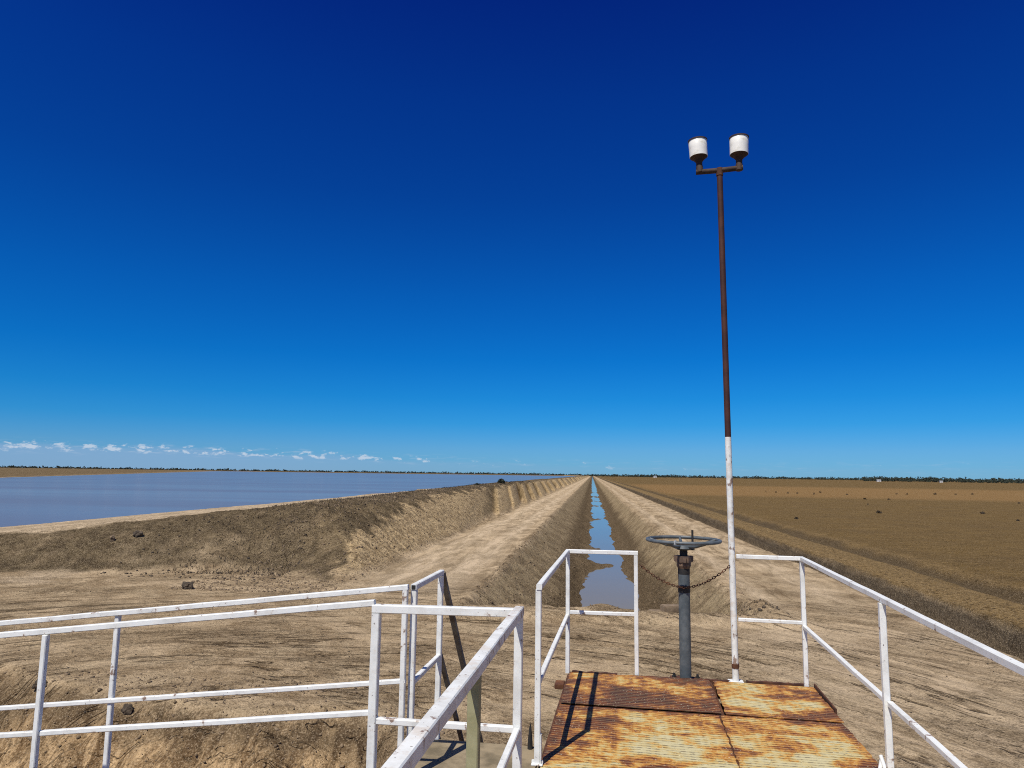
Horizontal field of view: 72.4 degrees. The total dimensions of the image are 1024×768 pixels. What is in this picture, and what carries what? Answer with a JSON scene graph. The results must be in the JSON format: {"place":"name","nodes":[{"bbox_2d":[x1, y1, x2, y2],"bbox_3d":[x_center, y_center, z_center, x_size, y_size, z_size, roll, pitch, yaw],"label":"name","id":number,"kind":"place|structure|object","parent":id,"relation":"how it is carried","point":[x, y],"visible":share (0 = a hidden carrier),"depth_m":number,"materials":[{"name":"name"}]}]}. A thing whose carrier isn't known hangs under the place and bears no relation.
{"place":"outdoors","nodes":[
{"label":"outdoors","id":0,"kind":"place"},
{"bbox_2d":[0,671,397,767],"bbox_3d":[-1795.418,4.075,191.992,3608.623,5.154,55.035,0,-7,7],"label":"pit ground","id":1,"kind":"structure","parent":0,"point":[330,741],"depth_m":10.20,"materials":[{"name":"brown soil"}]},
{"bbox_2d":[32,679,47,689],"bbox_3d":[-7.814,4.990,11.604,0.284,0.190,0.193,0,-7,7],"label":"stone","id":2,"kind":"object","parent":1,"relation":"on","point":[34,686],"visible":0.45,"depth_m":11.54,"materials":[{"name":"grey stone"}]},
{"bbox_2d":[121,704,133,714],"bbox_3d":[-5.884,4.990,10.711,0.188,0.185,0.150,0,-7,7],"label":"soil lump","id":3,"kind":"object","parent":1,"relation":"on","point":[127,709],"visible":1,"depth_m":10.67,"materials":[{"name":"brown soil"}]},
{"bbox_2d":[0,471,573,526],"bbox_3d":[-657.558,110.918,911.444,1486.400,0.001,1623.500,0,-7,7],"label":"lake water","id":4,"kind":"structure","parent":0,"point":[36,500],"depth_m":95.70,"materials":[{"name":"blue liquid"}]},
{"bbox_2d":[0,468,583,540],"bbox_3d":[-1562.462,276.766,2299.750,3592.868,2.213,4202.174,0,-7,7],"label":"lake shore","id":5,"kind":"structure","parent":0,"point":[124,528],"depth_m":37.48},
{"bbox_2d":[0,465,666,476],"bbox_3d":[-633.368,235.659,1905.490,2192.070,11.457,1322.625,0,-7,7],"label":"wood","id":6,"kind":"object","parent":5,"relation":"on","point":[227,469],"visible":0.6,"depth_m":1913.52,"materials":[{"name":"green plant"}]},
{"bbox_2d":[14,475,588,594],"bbox_3d":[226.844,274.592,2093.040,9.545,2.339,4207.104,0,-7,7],"label":"reservoir bank","id":7,"kind":"structure","parent":0,"point":[519,495],"depth_m":26.77,"materials":[{"name":"brown soil"}]},
{"bbox_2d":[133,530,142,537],"bbox_3d":[-13.950,5.616,26.167,0.434,0.288,0.313,0,-7,7],"label":"soil lump","id":8,"kind":"object","parent":7,"relation":"on","point":[137,533],"visible":1,"depth_m":26.07,"materials":[{"name":"brown soil"}]},
{"bbox_2d":[165,481,532,575],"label":"dead weeds","id":9,"kind":"object","parent":7,"relation":"on","point":[216,570],"visible":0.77,"depth_m":28.15,"materials":[{"name":"beige plant"}]},
{"bbox_2d":[0,483,1023,767],"bbox_3d":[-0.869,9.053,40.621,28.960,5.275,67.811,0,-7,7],"label":"soil clods","id":10,"kind":"object","parent":7,"relation":"on","point":[334,589],"visible":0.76,"depth_m":21.27,"materials":[{"name":"brown soil"}]},
{"bbox_2d":[305,476,590,607],"bbox_3d":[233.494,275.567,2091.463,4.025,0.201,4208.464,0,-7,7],"label":"dirt track","id":11,"kind":"structure","parent":0,"point":[467,562],"depth_m":28.43,"materials":[{"name":"beige soil"}]},
{"bbox_2d":[0,534,1023,767],"bbox_3d":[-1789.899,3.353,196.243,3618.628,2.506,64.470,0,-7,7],"label":"ground","id":12,"kind":"structure","parent":0,"point":[993,711],"depth_m":13.43,"materials":[{"name":"brown soil"}]},
{"bbox_2d":[181,581,193,589],"bbox_3d":[-9.641,6.010,20.793,0.386,0.282,0.310,0,-7,7],"label":"soil lump","id":13,"kind":"object","parent":12,"relation":"on","point":[186,585],"visible":0.88,"depth_m":20.70,"materials":[{"name":"brown soil"}]},
{"bbox_2d":[406,570,482,742],"bbox_3d":[-0.099,2.749,4.926,0.680,2.913,2.253,0,-7,10],"label":"railing","id":14,"kind":"object","parent":12,"relation":"on","point":[438,657],"visible":0.51,"depth_m":4.57,"materials":[{"name":"white metal"}]},
{"bbox_2d":[414,739,542,767],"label":"concrete slab","id":15,"kind":"structure","parent":12,"relation":"on","point":[440,753],"depth_m":4.27,"materials":[{"name":"beige concrete"}]},
{"bbox_2d":[0,584,408,767],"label":"handrail","id":16,"kind":"object","parent":15,"relation":"on","point":[39,704],"visible":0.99,"depth_m":3.94,"materials":[{"name":"white metal"}]},
{"bbox_2d":[366,604,523,767],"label":"handrail","id":17,"kind":"object","parent":15,"relation":"on","point":[417,742],"visible":1,"depth_m":3.17,"materials":[{"name":"white metal"}]},
{"bbox_2d":[527,724,532,749],"bbox_3d":[0.115,2.216,4.404,0.031,0.150,0.031,2,-8,-13],"label":"steel spike","id":18,"kind":"object","parent":15,"relation":"on","point":[530,744],"visible":1,"depth_m":4.39,"materials":[{"name":"black metal"}]},
{"bbox_2d":[570,703,818,721],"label":"regulator wall","id":19,"kind":"structure","parent":12,"relation":"on","point":[673,710],"depth_m":5.50,"materials":[{"name":"metal"}]},
{"bbox_2d":[538,670,878,767],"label":"steel deck","id":20,"kind":"structure","parent":19,"relation":"on","point":[579,736],"depth_m":4.68,"materials":[{"name":"brown metal"}]},
{"bbox_2d":[531,549,638,766],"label":"handrail","id":21,"kind":"object","parent":20,"relation":"on","point":[540,672],"visible":0.99,"depth_m":5.30,"materials":[{"name":"white metal"}]},
{"bbox_2d":[639,564,729,588],"bbox_3d":[1.456,1.620,5.907,0.764,0.211,0.036,0,-7,9],"label":"chain","id":22,"kind":"object","parent":21,"relation":"hanging from","point":[652,574],"visible":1,"depth_m":5.88,"materials":[{"name":"grey metal"}]},
{"bbox_2d":[646,530,721,678],"bbox_3d":[1.463,1.875,5.940,0.638,1.255,0.638,0,-7,10],"label":"valve pedestal","id":23,"kind":"object","parent":20,"relation":"on","point":[683,559],"visible":0.92,"depth_m":5.90,"materials":[{"name":"grey paint"},{"name":"rusty metal"}]},
{"bbox_2d":[688,133,748,682],"bbox_3d":[1.841,0.109,6.061,0.535,4.739,0.174,-1,-8,15],"label":"lamp post","id":24,"kind":"object","parent":20,"relation":"on","point":[698,151],"visible":0.98,"depth_m":6.11,"materials":[{"name":"metal"}]},
{"bbox_2d":[736,554,1023,767],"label":"handrail","id":25,"kind":"object","parent":20,"relation":"on","point":[994,655],"visible":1,"depth_m":3.79,"materials":[{"name":"white metal"}]},
{"bbox_2d":[0,0,1023,479],"label":"sky","id":26,"kind":"structure","parent":0,"point":[451,236],"materials":[{"name":"blue"}]},
{"bbox_2d":[579,477,638,609],"bbox_3d":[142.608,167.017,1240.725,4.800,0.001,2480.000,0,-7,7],"label":"canal water","id":27,"kind":"structure","parent":0,"point":[613,586],"depth_m":38.32,"materials":[{"name":"blue liquid"}]},
{"bbox_2d":[456,476,765,615],"bbox_3d":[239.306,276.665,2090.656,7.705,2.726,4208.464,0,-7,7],"label":"canal bed","id":28,"kind":"object","parent":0,"point":[573,512],"visible":0.68,"depth_m":33.72,"materials":[{"name":"brown soil"}]},
{"bbox_2d":[648,604,678,612],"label":"concrete block","id":29,"kind":"structure","parent":28,"relation":"on","point":[674,608],"depth_m":17.81,"materials":[{"name":"concrete"}]},
{"bbox_2d":[594,476,931,629],"bbox_3d":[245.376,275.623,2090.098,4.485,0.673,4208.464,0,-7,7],"label":"dirt track","id":30,"kind":"structure","parent":0,"point":[829,600],"depth_m":23.98,"materials":[{"name":"beige soil"}]},
{"bbox_2d":[595,476,1023,659],"bbox_3d":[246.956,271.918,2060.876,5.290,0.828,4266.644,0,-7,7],"label":"drain ditch","id":31,"kind":"object","parent":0,"point":[1002,629],"visible":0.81,"depth_m":24.66,"materials":[{"name":"brown soil"}]},
{"bbox_2d":[597,476,1023,586],"bbox_3d":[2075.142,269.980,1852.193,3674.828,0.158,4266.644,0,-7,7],"label":"field","id":32,"kind":"structure","parent":0,"point":[902,530],"depth_m":73.91,"materials":[{"name":"brown soil"}]},
{"bbox_2d":[629,474,1022,480],"bbox_3d":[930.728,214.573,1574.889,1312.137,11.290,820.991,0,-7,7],"label":"wood","id":33,"kind":"object","parent":32,"relation":"on","point":[760,477],"visible":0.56,"depth_m":1682.62,"materials":[{"name":"green plant"}]},
{"bbox_2d":[862,476,1023,483],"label":"wood","id":34,"kind":"object","parent":32,"relation":"on","point":[935,479],"visible":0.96,"depth_m":1015.07,"materials":[{"name":"green plant"}]},
{"bbox_2d":[672,500,1023,617],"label":"grass stubble","id":35,"kind":"object","parent":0,"point":[852,553],"depth_m":32.61,"materials":[{"name":"brown plant"}]}
]}

